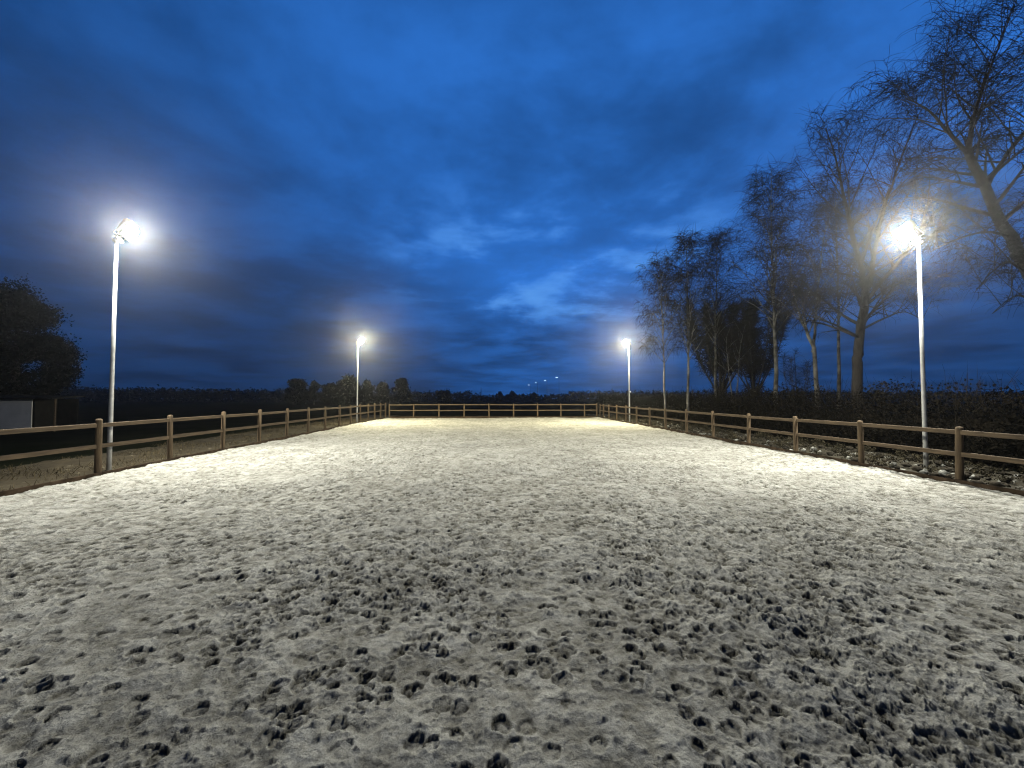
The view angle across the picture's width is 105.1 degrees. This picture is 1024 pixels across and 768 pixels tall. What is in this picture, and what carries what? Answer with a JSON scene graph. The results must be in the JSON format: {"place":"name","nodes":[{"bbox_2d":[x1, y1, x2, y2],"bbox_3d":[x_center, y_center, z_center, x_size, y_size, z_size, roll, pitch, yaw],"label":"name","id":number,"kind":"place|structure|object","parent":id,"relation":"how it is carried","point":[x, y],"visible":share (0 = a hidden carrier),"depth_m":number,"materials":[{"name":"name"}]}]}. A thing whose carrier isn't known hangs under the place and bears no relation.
{"place":"outdoors","nodes":[
{"label":"outdoors","id":0,"kind":"place"},
{"bbox_2d":[0,415,397,490],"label":"verge ground","id":1,"kind":"structure","parent":0,"point":[6,482],"depth_m":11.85,"materials":[{"name":"brown plant"}]},
{"bbox_2d":[106,218,138,470],"bbox_3d":[-10.189,-0.871,10.226,0.464,6.820,0.683,1,-2,-29],"label":"floodlight pole","id":2,"kind":"object","parent":1,"relation":"on","point":[126,229],"visible":0.99,"depth_m":10.13,"materials":[{"name":"metal"}]},
{"bbox_2d":[356,337,363,421],"bbox_3d":[-11.310,-0.146,29.081,0.487,6.620,0.700,0,-2,-3],"label":"floodlight pole","id":3,"kind":"object","parent":1,"relation":"on","point":[360,340],"visible":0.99,"depth_m":29.04,"materials":[{"name":"metal"}]},
{"bbox_2d":[401,416,522,416],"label":"verge ground","id":4,"kind":"structure","parent":0,"point":[461,416],"depth_m":37.76,"materials":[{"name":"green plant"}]},
{"bbox_2d":[0,417,1023,767],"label":"sand ground","id":5,"kind":"structure","parent":0,"point":[500,593],"depth_m":3.52,"materials":[{"name":"beige sand"}]},
{"bbox_2d":[0,399,1023,473],"bbox_3d":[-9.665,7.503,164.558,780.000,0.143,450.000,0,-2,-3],"label":"field ground","id":6,"kind":"structure","parent":0,"point":[89,413],"depth_m":43.17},
{"bbox_2d":[0,283,45,394],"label":"leafy tree","id":7,"kind":"object","parent":6,"relation":"on","point":[4,324],"visible":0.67,"depth_m":30.68,"materials":[{"name":"green plant"}]},
{"bbox_2d":[0,395,85,431],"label":"shed","id":8,"kind":"structure","parent":6,"relation":"on","point":[23,411],"depth_m":23.06,"materials":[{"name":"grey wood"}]},
{"bbox_2d":[0,273,87,395],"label":"leafy tree","id":9,"kind":"object","parent":6,"relation":"on","point":[47,345],"visible":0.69,"depth_m":31.77,"materials":[{"name":"green plant"}]},
{"bbox_2d":[20,335,89,398],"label":"leafy tree","id":10,"kind":"object","parent":6,"relation":"on","point":[64,375],"visible":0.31,"depth_m":34.80,"materials":[{"name":"green plant"}]},
{"bbox_2d":[0,403,386,496],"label":"timber fence","id":11,"kind":"object","parent":6,"relation":"on","point":[98,445],"visible":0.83,"depth_m":10.84,"materials":[{"name":"brown wood"}]},
{"bbox_2d":[282,378,308,404],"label":"tree","id":12,"kind":"object","parent":6,"relation":"on","point":[296,391],"visible":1,"depth_m":101.03,"materials":[{"name":"green plant"}]},
{"bbox_2d":[306,380,320,404],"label":"tree","id":13,"kind":"object","parent":6,"relation":"on","point":[312,394],"visible":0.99,"depth_m":103.36,"materials":[{"name":"green plant"}]},
{"bbox_2d":[319,382,336,404],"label":"tree","id":14,"kind":"object","parent":6,"relation":"on","point":[327,397],"visible":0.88,"depth_m":101.26,"materials":[{"name":"green plant"}]},
{"bbox_2d":[329,373,364,404],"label":"tree","id":15,"kind":"object","parent":6,"relation":"on","point":[345,389],"visible":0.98,"depth_m":98.95,"materials":[{"name":"green plant"}]},
{"bbox_2d":[356,379,377,404],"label":"tree","id":16,"kind":"object","parent":6,"relation":"on","point":[365,396],"visible":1,"depth_m":102.02,"materials":[{"name":"green plant"}]},
{"bbox_2d":[375,381,391,404],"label":"tree","id":17,"kind":"object","parent":6,"relation":"on","point":[382,390],"visible":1,"depth_m":105.30,"materials":[{"name":"green plant"}]},
{"bbox_2d":[391,377,412,403],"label":"tree","id":18,"kind":"object","parent":6,"relation":"on","point":[403,395],"visible":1,"depth_m":102.29,"materials":[{"name":"green plant"}]},
{"bbox_2d":[434,388,452,403],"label":"tree","id":19,"kind":"object","parent":6,"relation":"on","point":[442,396],"visible":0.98,"depth_m":117.78,"materials":[{"name":"green plant"}]},
{"bbox_2d":[389,403,597,418],"bbox_3d":[-1.576,2.582,35.656,19.005,1.630,0.197,0,-2,-3],"label":"timber fence","id":20,"kind":"object","parent":6,"relation":"on","point":[513,410],"visible":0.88,"depth_m":35.62,"materials":[{"name":"brown wood"}]},
{"bbox_2d":[496,391,503,402],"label":"tree","id":21,"kind":"object","parent":6,"relation":"on","point":[499,398],"visible":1,"depth_m":139.43,"materials":[{"name":"green plant"}]},
{"bbox_2d":[506,390,516,401],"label":"tree","id":22,"kind":"object","parent":6,"relation":"on","point":[511,396],"visible":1,"depth_m":144.78,"materials":[{"name":"green plant"}]},
{"bbox_2d":[530,392,538,402],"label":"tree","id":23,"kind":"object","parent":6,"relation":"on","point":[534,397],"visible":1,"depth_m":140.33,"materials":[{"name":"green plant"}]},
{"bbox_2d":[56,384,1023,402],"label":"wood","id":24,"kind":"object","parent":6,"relation":"on","point":[132,395],"visible":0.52,"depth_m":157.25,"materials":[{"name":"green plant"}]},
{"bbox_2d":[629,244,701,407],"bbox_3d":[11.022,-3.579,27.550,5.408,13.387,5.562,-1,-2,22],"label":"birch tree","id":25,"kind":"object","parent":6,"relation":"on","point":[660,268],"visible":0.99,"depth_m":27.73,"materials":[{"name":"brown plant"}]},
{"bbox_2d":[645,222,728,423],"bbox_3d":[13.271,-4.252,28.701,6.054,14.813,5.412,1,-2,-38],"label":"birch tree","id":26,"kind":"object","parent":6,"relation":"on","point":[690,243],"visible":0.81,"depth_m":28.22,"materials":[{"name":"brown plant"}]},
{"bbox_2d":[674,221,758,405],"bbox_3d":[17.537,-5.297,33.292,7.911,17.203,6.596,0,-2,-3],"label":"birch tree","id":27,"kind":"object","parent":6,"relation":"on","point":[715,243],"visible":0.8,"depth_m":33.11,"materials":[{"name":"brown plant"}]},
{"bbox_2d":[682,296,764,403],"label":"bushy tree","id":28,"kind":"object","parent":6,"relation":"on","point":[722,377],"visible":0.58,"depth_m":37.19,"materials":[{"name":"green plant"}]},
{"bbox_2d":[701,321,762,399],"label":"tree","id":29,"kind":"object","parent":6,"relation":"on","point":[740,341],"visible":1,"depth_m":30.14,"materials":[{"name":"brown plant"}]},
{"bbox_2d":[716,289,793,405],"bbox_3d":[22.730,-2.666,36.631,6.113,12.242,6.980,1,-2,-31],"label":"bushy tree","id":30,"kind":"object","parent":6,"relation":"on","point":[754,367],"visible":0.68,"depth_m":35.33,"materials":[{"name":"green plant"}]},
{"bbox_2d":[699,150,852,404],"bbox_3d":[16.847,-5.815,25.266,7.820,17.719,8.324,0,-2,-3],"label":"birch tree","id":31,"kind":"object","parent":6,"relation":"on","point":[771,206],"visible":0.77,"depth_m":24.77,"materials":[{"name":"brown plant"}]},
{"bbox_2d":[778,345,819,409],"bbox_3d":[19.730,0.173,27.086,2.573,5.868,2.574,2,-2,-40],"label":"bare shrub","id":32,"kind":"object","parent":6,"relation":"on","point":[794,369],"visible":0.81,"depth_m":27.09,"materials":[{"name":"brown plant"}]},
{"bbox_2d":[587,364,1023,473],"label":"hedge","id":33,"kind":"object","parent":6,"relation":"on","point":[1004,447],"visible":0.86,"depth_m":14.73,"materials":[{"name":"green plant"}]},
{"bbox_2d":[599,404,1023,495],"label":"timber fence","id":34,"kind":"object","parent":6,"relation":"on","point":[959,453],"visible":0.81,"depth_m":10.63,"materials":[{"name":"brown wood"}]},
{"bbox_2d":[747,187,883,406],"bbox_3d":[16.682,-4.178,21.912,7.182,14.210,6.311,0,-2,-3],"label":"birch tree","id":35,"kind":"object","parent":6,"relation":"on","point":[787,248],"visible":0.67,"depth_m":21.46,"materials":[{"name":"brown plant"}]},
{"bbox_2d":[783,149,917,410],"bbox_3d":[21.652,-5.989,25.349,7.111,18.058,7.458,-2,-2,38],"label":"birch tree","id":36,"kind":"object","parent":6,"relation":"on","point":[838,339],"visible":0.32,"depth_m":25.36,"materials":[{"name":"brown plant"}]},
{"bbox_2d":[735,67,1021,413],"bbox_3d":[17.280,-6.810,19.173,11.956,19.300,8.511,-1,-2,18],"label":"bare tree","id":37,"kind":"object","parent":6,"relation":"on","point":[865,285],"visible":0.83,"depth_m":18.98,"materials":[{"name":"brown plant"}]},
{"bbox_2d":[828,0,1023,315],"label":"bare tree","id":38,"kind":"object","parent":6,"relation":"on","point":[1007,232],"visible":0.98,"depth_m":12.98,"materials":[{"name":"brown plant"}]},
{"bbox_2d":[0,0,1023,398],"label":"sky","id":39,"kind":"structure","parent":0,"point":[472,192],"materials":[{"name":"blue"}]},
{"bbox_2d":[587,414,1023,490],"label":"verge ground","id":40,"kind":"structure","parent":0,"point":[1019,482],"depth_m":10.97,"materials":[{"name":"soil"}]},
{"bbox_2d":[623,339,629,421],"bbox_3d":[8.567,-0.069,29.142,0.487,6.470,0.699,0,-2,-3],"label":"floodlight pole","id":41,"kind":"object","parent":40,"relation":"on","point":[626,342],"visible":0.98,"depth_m":29.14,"materials":[{"name":"metal"}]},
{"bbox_2d":[601,416,1023,489],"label":"soil clods","id":42,"kind":"object","parent":40,"relation":"on","point":[976,478],"visible":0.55,"depth_m":11.16,"materials":[{"name":"brown soil"}]},
{"bbox_2d":[604,416,1023,490],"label":"frosted stones","id":43,"kind":"object","parent":40,"relation":"on","point":[942,473],"visible":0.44,"depth_m":10.47,"materials":[{"name":"grey stone"}]},
{"bbox_2d":[606,415,1023,488],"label":"ground weeds","id":44,"kind":"object","parent":40,"relation":"on","point":[917,458],"visible":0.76,"depth_m":12.53,"materials":[{"name":"green plant"}]},
{"bbox_2d":[895,220,928,468],"bbox_3d":[10.608,-0.868,10.343,0.464,6.820,0.683,-1,-2,22],"label":"floodlight pole","id":45,"kind":"object","parent":40,"relation":"on","point":[907,231],"visible":1,"depth_m":10.26,"materials":[{"name":"metal"}]}
]}

